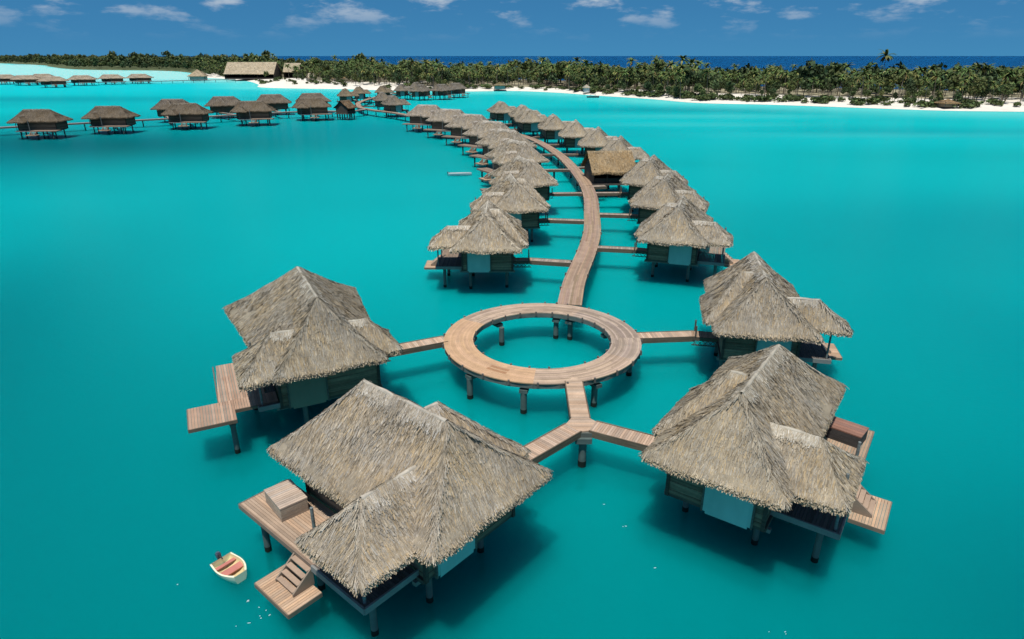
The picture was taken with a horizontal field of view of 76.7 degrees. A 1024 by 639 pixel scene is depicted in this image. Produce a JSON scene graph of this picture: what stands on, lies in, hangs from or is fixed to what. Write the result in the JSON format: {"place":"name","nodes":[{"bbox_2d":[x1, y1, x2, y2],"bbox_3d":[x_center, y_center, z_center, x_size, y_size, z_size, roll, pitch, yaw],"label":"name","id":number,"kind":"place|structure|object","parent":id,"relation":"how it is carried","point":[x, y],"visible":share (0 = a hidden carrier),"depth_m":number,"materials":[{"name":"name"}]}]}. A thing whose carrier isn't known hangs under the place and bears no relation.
{"place":"outdoors","nodes":[
{"label":"outdoors","id":0,"kind":"place"},
{"bbox_2d":[0,56,1023,638],"bbox_3d":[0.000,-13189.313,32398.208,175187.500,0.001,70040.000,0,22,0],"label":"lagoon water","id":1,"kind":"structure","parent":0,"point":[136,260],"depth_m":56.80,"materials":[{"name":"liquid"}]},
{"bbox_2d":[0,74,17,84],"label":"overwater bungalow","id":2,"kind":"object","parent":1,"relation":"on","point":[4,78],"visible":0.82,"depth_m":575.04,"materials":[{"name":"plant"}]},
{"bbox_2d":[10,75,40,85],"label":"overwater bungalow","id":3,"kind":"object","parent":1,"relation":"on","point":[20,79],"visible":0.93,"depth_m":554.46,"materials":[{"name":"plant"}]},
{"bbox_2d":[6,109,72,138],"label":"overwater bungalow","id":4,"kind":"object","parent":1,"relation":"on","point":[36,120],"visible":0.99,"depth_m":198.38,"materials":[{"name":"plant"}]},
{"bbox_2d":[37,76,68,87],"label":"overwater bungalow","id":5,"kind":"object","parent":1,"relation":"on","point":[45,81],"visible":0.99,"depth_m":519.37,"materials":[{"name":"plant"}]},
{"bbox_2d":[67,75,97,85],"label":"overwater bungalow","id":6,"kind":"object","parent":1,"relation":"on","point":[81,79],"visible":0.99,"depth_m":552.42,"materials":[{"name":"plant"}]},
{"bbox_2d":[81,106,140,133],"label":"overwater bungalow","id":7,"kind":"object","parent":1,"relation":"on","point":[107,117],"visible":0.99,"depth_m":211.16,"materials":[{"name":"plant"}]},
{"bbox_2d":[98,74,125,83],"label":"overwater bungalow","id":8,"kind":"object","parent":1,"relation":"on","point":[113,78],"visible":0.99,"depth_m":578.61,"materials":[{"name":"plant"}]},
{"bbox_2d":[13,79,235,84],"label":"distant boardwalk","id":9,"kind":"structure","parent":1,"relation":"on","point":[161,81],"depth_m":586.27,"materials":[{"name":"wood"}]},
{"bbox_2d":[126,74,153,83],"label":"overwater bungalow","id":10,"kind":"object","parent":1,"relation":"on","point":[138,77],"visible":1,"depth_m":594.31,"materials":[{"name":"plant"}]},
{"bbox_2d":[150,99,188,122],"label":"overwater bungalow","id":11,"kind":"object","parent":1,"relation":"on","point":[161,106],"visible":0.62,"depth_m":244.84,"materials":[{"name":"plant"}]},
{"bbox_2d":[0,109,366,129],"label":"side boardwalk","id":12,"kind":"structure","parent":1,"relation":"on","point":[142,120],"depth_m":235.08,"materials":[{"name":"wood"}]},
{"bbox_2d":[161,103,213,129],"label":"overwater bungalow","id":13,"kind":"object","parent":1,"relation":"on","point":[186,113],"visible":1,"depth_m":224.13,"materials":[{"name":"plant"}]},
{"bbox_2d":[204,96,240,118],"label":"overwater bungalow","id":14,"kind":"object","parent":1,"relation":"on","point":[221,104],"visible":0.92,"depth_m":261.38,"materials":[{"name":"plant"}]},
{"bbox_2d":[210,551,246,583],"bbox_3d":[-13.952,12.320,31.949,2.110,1.012,1.300,16,27,35],"label":"dinghy","id":15,"kind":"object","parent":1,"relation":"on","point":[230,567],"visible":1,"depth_m":31.95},
{"bbox_2d":[229,101,275,125],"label":"overwater bungalow","id":16,"kind":"object","parent":1,"relation":"on","point":[255,111],"visible":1,"depth_m":235.01,"materials":[{"name":"plant"}]},
{"bbox_2d":[256,94,291,114],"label":"overwater bungalow","id":17,"kind":"object","parent":1,"relation":"on","point":[277,102],"visible":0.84,"depth_m":276.33,"materials":[{"name":"plant"}]},
{"bbox_2d":[187,266,403,453],"bbox_3d":[-16.283,2.240,47.369,14.290,10.972,15.216,-11,25,-24],"label":"overwater bungalow","id":18,"kind":"object","parent":1,"relation":"on","point":[309,338],"visible":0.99,"depth_m":42.58,"materials":[{"name":"plant"}]},
{"bbox_2d":[292,97,331,120],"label":"overwater bungalow","id":19,"kind":"object","parent":1,"relation":"on","point":[314,106],"visible":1,"depth_m":253.89,"materials":[{"name":"plant"}]},
{"bbox_2d":[295,93,331,107],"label":"overwater bungalow","id":20,"kind":"object","parent":1,"relation":"on","point":[320,95],"visible":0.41,"depth_m":286.03,"materials":[{"name":"plant"}]},
{"bbox_2d":[333,100,356,119],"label":"boardwalk shelter","id":21,"kind":"object","parent":1,"relation":"on","point":[346,107],"visible":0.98,"depth_m":256.12,"materials":[{"name":"wood"}]},
{"bbox_2d":[337,88,359,104],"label":"overwater bungalow","id":22,"kind":"object","parent":1,"relation":"on","point":[344,94],"visible":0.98,"depth_m":324.32,"materials":[{"name":"plant"}]},
{"bbox_2d":[352,86,370,102],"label":"overwater bungalow","id":23,"kind":"object","parent":1,"relation":"on","point":[360,91],"visible":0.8,"depth_m":346.85,"materials":[{"name":"plant"}]},
{"bbox_2d":[372,92,388,109],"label":"overwater bungalow","id":24,"kind":"object","parent":1,"relation":"on","point":[379,98],"visible":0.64,"depth_m":291.96,"materials":[{"name":"plant"}]},
{"bbox_2d":[375,85,393,95],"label":"overwater bungalow","id":25,"kind":"object","parent":1,"relation":"on","point":[385,90],"visible":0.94,"depth_m":356.06,"materials":[{"name":"plant"}]},
{"bbox_2d":[238,378,552,636],"bbox_3d":[-6.110,8.683,31.849,12.766,10.763,12.700,18,28,37],"label":"overwater bungalow","id":26,"kind":"object","parent":1,"relation":"on","point":[401,492],"visible":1,"depth_m":28.70,"materials":[{"name":"plant"}]},
{"bbox_2d":[264,479,308,521],"bbox_3d":[-11.358,9.083,32.540,1.410,0.800,1.992,-18,28,-38],"label":"deck chest","id":27,"kind":"object","parent":26,"relation":"on","point":[286,500],"visible":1,"depth_m":32.12,"materials":[{"name":"wood"}]},
{"bbox_2d":[381,95,410,116],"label":"overwater bungalow","id":28,"kind":"object","parent":1,"relation":"on","point":[391,103],"visible":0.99,"depth_m":266.99,"materials":[{"name":"plant"}]},
{"bbox_2d":[393,84,412,98],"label":"overwater bungalow","id":29,"kind":"object","parent":1,"relation":"on","point":[401,89],"visible":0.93,"depth_m":373.29,"materials":[{"name":"plant"}]},
{"bbox_2d":[402,104,440,131],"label":"overwater bungalow","id":30,"kind":"object","parent":1,"relation":"on","point":[418,114],"visible":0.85,"depth_m":216.83,"materials":[{"name":"plant"}]},
{"bbox_2d":[409,84,434,100],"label":"overwater bungalow","id":31,"kind":"object","parent":1,"relation":"on","point":[420,90],"visible":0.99,"depth_m":368.48,"materials":[{"name":"plant"}]},
{"bbox_2d":[431,84,453,99],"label":"overwater bungalow","id":32,"kind":"object","parent":1,"relation":"on","point":[440,90],"visible":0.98,"depth_m":374.43,"materials":[{"name":"plant"}]},
{"bbox_2d":[423,109,464,138],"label":"overwater bungalow","id":33,"kind":"object","parent":1,"relation":"on","point":[440,119],"visible":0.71,"depth_m":199.48,"materials":[{"name":"plant"}]},
{"bbox_2d":[448,83,468,97],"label":"overwater bungalow","id":34,"kind":"object","parent":1,"relation":"on","point":[459,88],"visible":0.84,"depth_m":391.79,"materials":[{"name":"plant"}]},
{"bbox_2d":[447,172,471,175],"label":"skiff","id":35,"kind":"object","parent":1,"relation":"on","point":[458,173],"visible":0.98,"depth_m":137.75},
{"bbox_2d":[441,114,488,145],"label":"overwater bungalow","id":36,"kind":"object","parent":1,"relation":"on","point":[460,125],"visible":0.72,"depth_m":182.20,"materials":[{"name":"plant"}]},
{"bbox_2d":[424,200,531,288],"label":"overwater bungalow","id":37,"kind":"object","parent":1,"relation":"on","point":[487,236],"visible":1,"depth_m":68.50,"materials":[{"name":"plant"}]},
{"bbox_2d":[355,91,601,306],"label":"curved boardwalk","id":38,"kind":"structure","parent":1,"relation":"on","point":[576,276],"depth_m":82.90,"materials":[{"name":"wood"}]},
{"bbox_2d":[530,258,572,266],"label":"footbridge","id":39,"kind":"object","parent":38,"relation":"attached to","point":[551,262],"visible":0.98,"depth_m":71.64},
{"bbox_2d":[548,218,583,223],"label":"footbridge","id":40,"kind":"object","parent":38,"relation":"attached to","point":[566,221],"visible":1,"depth_m":89.47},
{"bbox_2d":[551,192,582,195],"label":"footbridge","id":41,"kind":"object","parent":38,"relation":"attached to","point":[568,193],"visible":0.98,"depth_m":106.96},
{"bbox_2d":[586,185,606,188],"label":"footbridge","id":42,"kind":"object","parent":38,"relation":"attached to","point":[599,186],"visible":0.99,"depth_m":112.73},
{"bbox_2d":[596,192,619,195],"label":"footbridge","id":43,"kind":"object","parent":38,"relation":"attached to","point":[607,193],"visible":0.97,"depth_m":107.22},
{"bbox_2d":[600,213,628,217],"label":"footbridge","id":44,"kind":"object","parent":38,"relation":"attached to","point":[613,215],"visible":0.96,"depth_m":92.69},
{"bbox_2d":[597,245,632,252],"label":"footbridge","id":45,"kind":"object","parent":38,"relation":"attached to","point":[617,249],"visible":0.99,"depth_m":76.47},
{"bbox_2d":[458,120,510,154],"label":"overwater bungalow","id":46,"kind":"object","parent":1,"relation":"on","point":[480,130],"visible":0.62,"depth_m":163.11,"materials":[{"name":"plant"}]},
{"bbox_2d":[486,101,515,125],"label":"overwater bungalow","id":47,"kind":"object","parent":1,"relation":"on","point":[499,110],"visible":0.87,"depth_m":230.78,"materials":[{"name":"plant"}]},
{"bbox_2d":[469,128,536,166],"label":"overwater bungalow","id":48,"kind":"object","parent":1,"relation":"on","point":[494,139],"visible":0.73,"depth_m":144.31,"materials":[{"name":"plant"}]},
{"bbox_2d":[469,173,550,241],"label":"overwater bungalow","id":49,"kind":"object","parent":1,"relation":"on","point":[523,200],"visible":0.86,"depth_m":85.26,"materials":[{"name":"plant"}]},
{"bbox_2d":[477,139,549,181],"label":"overwater bungalow","id":50,"kind":"object","parent":1,"relation":"on","point":[507,150],"visible":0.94,"depth_m":123.50,"materials":[{"name":"plant"}]},
{"bbox_2d":[480,155,558,200],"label":"overwater bungalow","id":51,"kind":"object","parent":1,"relation":"on","point":[536,176],"visible":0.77,"depth_m":101.67,"materials":[{"name":"plant"}]},
{"bbox_2d":[508,104,541,131],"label":"overwater bungalow","id":52,"kind":"object","parent":1,"relation":"on","point":[517,111],"visible":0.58,"depth_m":214.92,"materials":[{"name":"plant"}]},
{"bbox_2d":[514,108,546,136],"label":"overwater bungalow","id":53,"kind":"object","parent":1,"relation":"on","point":[527,119],"visible":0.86,"depth_m":197.98,"materials":[{"name":"plant"}]},
{"bbox_2d":[442,302,642,413],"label":"ring boardwalk","id":54,"kind":"structure","parent":1,"relation":"on","point":[466,355],"depth_m":49.82,"materials":[{"name":"wood"}]},
{"bbox_2d":[389,335,447,357],"bbox_3d":[-7.703,2.143,51.129,5.209,0.450,1.290,-10,24,-23],"label":"footbridge","id":55,"kind":"object","parent":54,"relation":"attached to","point":[420,345],"visible":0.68,"depth_m":51.06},
{"bbox_2d":[636,330,694,342],"bbox_3d":[12.573,1.418,52.906,4.565,0.450,1.290,-2,22,-5],"label":"footbridge","id":56,"kind":"object","parent":54,"relation":"attached to","point":[666,336],"visible":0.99,"depth_m":52.50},
{"bbox_2d":[537,114,569,146],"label":"overwater bungalow","id":57,"kind":"object","parent":1,"relation":"on","point":[551,126],"visible":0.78,"depth_m":178.55,"materials":[{"name":"plant"}]},
{"bbox_2d":[544,169,568,177],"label":"footbridge","id":58,"kind":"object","parent":1,"relation":"on","point":[557,170],"visible":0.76,"depth_m":129.36,"materials":[{"name":"wood"}]},
{"bbox_2d":[557,119,593,153],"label":"overwater bungalow","id":59,"kind":"object","parent":1,"relation":"on","point":[574,132],"visible":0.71,"depth_m":162.23,"materials":[{"name":"plant"}]},
{"bbox_2d":[524,381,655,467],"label":"forked walkway","id":60,"kind":"structure","parent":1,"relation":"on","point":[581,428],"depth_m":39.21,"materials":[{"name":"wood"}]},
{"bbox_2d":[575,126,617,157],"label":"overwater bungalow","id":61,"kind":"object","parent":1,"relation":"on","point":[598,138],"visible":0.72,"depth_m":144.48,"materials":[{"name":"plant"}]},
{"bbox_2d":[581,150,635,196],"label":"gabled pavilion","id":62,"kind":"structure","parent":1,"relation":"on","point":[607,168],"depth_m":115.89,"materials":[{"name":"plant"}]},
{"bbox_2d":[600,135,649,164],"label":"overwater bungalow","id":63,"kind":"object","parent":1,"relation":"on","point":[620,143],"visible":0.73,"depth_m":127.50,"materials":[{"name":"plant"}]},
{"bbox_2d":[618,155,687,211],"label":"overwater bungalow","id":64,"kind":"object","parent":1,"relation":"on","point":[640,174],"visible":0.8,"depth_m":101.87,"materials":[{"name":"plant"}]},
{"bbox_2d":[627,171,708,223],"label":"overwater bungalow","id":65,"kind":"object","parent":1,"relation":"on","point":[654,194],"visible":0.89,"depth_m":86.61,"materials":[{"name":"plant"}]},
{"bbox_2d":[632,195,738,281],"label":"overwater bungalow","id":66,"kind":"object","parent":1,"relation":"on","point":[683,230],"visible":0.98,"depth_m":70.88,"materials":[{"name":"plant"}]},
{"bbox_2d":[638,344,891,562],"bbox_3d":[14.387,7.348,35.714,12.000,10.316,14.419,15,27,32],"label":"overwater bungalow","id":67,"kind":"object","parent":1,"relation":"on","point":[741,441],"visible":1,"depth_m":31.70,"materials":[{"name":"plant"}]},
{"bbox_2d":[824,416,868,447],"bbox_3d":[19.852,6.696,38.391,1.960,0.800,1.392,20,29,39],"label":"deck chest","id":68,"kind":"object","parent":67,"relation":"on","point":[849,433],"visible":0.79,"depth_m":38.03,"materials":[{"name":"wood"}]},
{"bbox_2d":[691,251,853,368],"bbox_3d":[20.636,0.397,52.378,11.750,10.601,12.841,5,23,11],"label":"overwater bungalow","id":69,"kind":"object","parent":1,"relation":"on","point":[753,301],"visible":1,"depth_m":47.87,"materials":[{"name":"plant"}]},
{"bbox_2d":[0,60,1023,111],"bbox_3d":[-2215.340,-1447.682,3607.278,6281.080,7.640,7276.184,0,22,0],"label":"sand island","id":70,"kind":"structure","parent":0,"point":[1008,105],"depth_m":420.20,"materials":[{"name":"sand"}]},
{"bbox_2d":[187,69,208,79],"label":"beach pavilion","id":71,"kind":"structure","parent":70,"relation":"on","point":[197,74],"depth_m":649.88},
{"bbox_2d":[223,62,282,78],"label":"beach hall","id":72,"kind":"structure","parent":70,"relation":"on","point":[242,70],"depth_m":658.13,"materials":[{"name":"wicker"}]},
{"bbox_2d":[283,63,302,77],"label":"beach hall","id":73,"kind":"structure","parent":70,"relation":"on","point":[285,72],"depth_m":673.18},
{"bbox_2d":[411,63,426,82],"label":"broadleaf tree","id":74,"kind":"object","parent":70,"relation":"on","point":[420,73],"visible":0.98,"depth_m":485.17,"materials":[{"name":"green plant"}]},
{"bbox_2d":[493,82,505,88],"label":"beach shelter","id":75,"kind":"object","parent":70,"relation":"on","point":[499,85],"visible":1,"depth_m":464.63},
{"bbox_2d":[0,49,1023,98],"bbox_3d":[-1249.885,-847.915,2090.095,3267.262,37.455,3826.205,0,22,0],"label":"woodland","id":76,"kind":"object","parent":70,"relation":"on","point":[528,68],"visible":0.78,"depth_m":483.94,"materials":[{"name":"green plant"}]},
{"bbox_2d":[572,73,580,87],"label":"broadleaf tree","id":77,"kind":"object","parent":70,"relation":"on","point":[576,78],"visible":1,"depth_m":439.22,"materials":[{"name":"green plant"}]},
{"bbox_2d":[642,81,651,90],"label":"broadleaf tree","id":78,"kind":"object","parent":70,"relation":"on","point":[647,86],"visible":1,"depth_m":392.95,"materials":[{"name":"green plant"}]},
{"bbox_2d":[663,59,676,84],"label":"palm tree","id":79,"kind":"object","parent":70,"relation":"on","point":[670,63],"visible":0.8,"depth_m":407.74,"materials":[{"name":"green plant"}]},
{"bbox_2d":[693,83,702,93],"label":"broadleaf tree","id":80,"kind":"object","parent":70,"relation":"on","point":[697,87],"visible":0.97,"depth_m":361.23,"materials":[{"name":"green plant"}]},
{"bbox_2d":[702,67,714,92],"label":"palm tree","id":81,"kind":"object","parent":70,"relation":"on","point":[707,71],"visible":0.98,"depth_m":364.35,"materials":[{"name":"green plant"}]},
{"bbox_2d":[710,82,719,91],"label":"broadleaf tree","id":82,"kind":"object","parent":70,"relation":"on","point":[715,87],"visible":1,"depth_m":372.18,"materials":[{"name":"green plant"}]},
{"bbox_2d":[717,93,732,98],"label":"beach shrub","id":83,"kind":"object","parent":70,"relation":"on","point":[727,95],"visible":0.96,"depth_m":353.60,"materials":[{"name":"green plant"}]},
{"bbox_2d":[724,81,734,92],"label":"broadleaf tree","id":84,"kind":"object","parent":70,"relation":"on","point":[730,85],"visible":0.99,"depth_m":361.09,"materials":[{"name":"green plant"}]},
{"bbox_2d":[745,79,756,93],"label":"broadleaf tree","id":85,"kind":"object","parent":70,"relation":"on","point":[748,86],"visible":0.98,"depth_m":359.58,"materials":[{"name":"green plant"}]},
{"bbox_2d":[749,95,765,100],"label":"beach shrub","id":86,"kind":"object","parent":70,"relation":"on","point":[753,98],"visible":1,"depth_m":344.92,"materials":[{"name":"green plant"}]},
{"bbox_2d":[785,95,800,100],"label":"beach shrub","id":87,"kind":"object","parent":70,"relation":"on","point":[791,98],"visible":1,"depth_m":341.83,"materials":[{"name":"green plant"}]},
{"bbox_2d":[848,97,865,102],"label":"beach shrub","id":88,"kind":"object","parent":70,"relation":"on","point":[856,99],"visible":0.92,"depth_m":323.79,"materials":[{"name":"green plant"}]},
{"bbox_2d":[857,70,871,97],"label":"palm tree","id":89,"kind":"object","parent":70,"relation":"on","point":[863,74],"visible":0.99,"depth_m":334.11,"materials":[{"name":"green plant"}]},
{"bbox_2d":[864,97,875,103],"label":"beach shrub","id":90,"kind":"object","parent":70,"relation":"on","point":[869,100],"visible":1,"depth_m":321.74,"materials":[{"name":"green plant"}]},
{"bbox_2d":[871,95,890,102],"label":"beach shrub","id":91,"kind":"object","parent":70,"relation":"on","point":[882,99],"visible":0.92,"depth_m":326.68,"materials":[{"name":"green plant"}]},
{"bbox_2d":[898,69,910,96],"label":"palm tree","id":92,"kind":"object","parent":70,"relation":"on","point":[905,73],"visible":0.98,"depth_m":349.00,"materials":[{"name":"green plant"}]},
{"bbox_2d":[904,83,916,95],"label":"broadleaf tree","id":93,"kind":"object","parent":70,"relation":"on","point":[911,88],"visible":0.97,"depth_m":333.86,"materials":[{"name":"green plant"}]},
{"bbox_2d":[913,86,925,99],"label":"broadleaf tree","id":94,"kind":"object","parent":70,"relation":"on","point":[919,92],"visible":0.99,"depth_m":322.52,"materials":[{"name":"green plant"}]},
{"bbox_2d":[917,100,932,107],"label":"beach shrub","id":95,"kind":"object","parent":70,"relation":"on","point":[923,102],"visible":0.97,"depth_m":308.49,"materials":[{"name":"green plant"}]},
{"bbox_2d":[930,72,940,97],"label":"palm tree","id":96,"kind":"object","parent":70,"relation":"on","point":[935,76],"visible":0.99,"depth_m":340.37,"materials":[{"name":"green plant"}]},
{"bbox_2d":[934,99,961,106],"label":"beach shelter","id":97,"kind":"object","parent":70,"relation":"on","point":[946,103],"visible":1,"depth_m":303.56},
{"bbox_2d":[953,92,962,101],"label":"broadleaf tree","id":98,"kind":"object","parent":70,"relation":"on","point":[958,96],"visible":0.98,"depth_m":309.95,"materials":[{"name":"green plant"}]},
{"bbox_2d":[952,101,973,108],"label":"beach shrub","id":99,"kind":"object","parent":70,"relation":"on","point":[963,105],"visible":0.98,"depth_m":302.97,"materials":[{"name":"green plant"}]},
{"bbox_2d":[956,65,974,79],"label":"palm tree","id":100,"kind":"object","parent":70,"relation":"on","point":[966,70],"visible":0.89,"depth_m":327.34,"materials":[{"name":"green plant"}]},
{"bbox_2d":[965,100,982,107],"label":"beach shrub","id":101,"kind":"object","parent":70,"relation":"on","point":[978,103],"visible":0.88,"depth_m":304.54,"materials":[{"name":"green plant"}]},
{"bbox_2d":[967,76,987,98],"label":"broadleaf tree","id":102,"kind":"object","parent":70,"relation":"on","point":[979,87],"visible":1,"depth_m":317.67,"materials":[{"name":"green plant"}]},
{"bbox_2d":[968,61,987,98],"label":"palm tree","id":103,"kind":"object","parent":70,"relation":"on","point":[977,66],"visible":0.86,"depth_m":334.33,"materials":[{"name":"green plant"}]},
{"bbox_2d":[980,86,992,101],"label":"broadleaf tree","id":104,"kind":"object","parent":70,"relation":"on","point":[985,93],"visible":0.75,"depth_m":323.98,"materials":[{"name":"green plant"}]},
{"bbox_2d":[990,100,1003,105],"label":"beach shrub","id":105,"kind":"object","parent":70,"relation":"on","point":[997,102],"visible":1,"depth_m":308.69,"materials":[{"name":"green plant"}]},
{"bbox_2d":[1000,81,1015,103],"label":"broadleaf tree","id":106,"kind":"object","parent":70,"relation":"on","point":[1007,88],"visible":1,"depth_m":313.90,"materials":[{"name":"green plant"}]},
{"bbox_2d":[0,0,1023,55],"label":"sky","id":107,"kind":"structure","parent":0,"point":[43,27],"materials":[{"name":"blue"}]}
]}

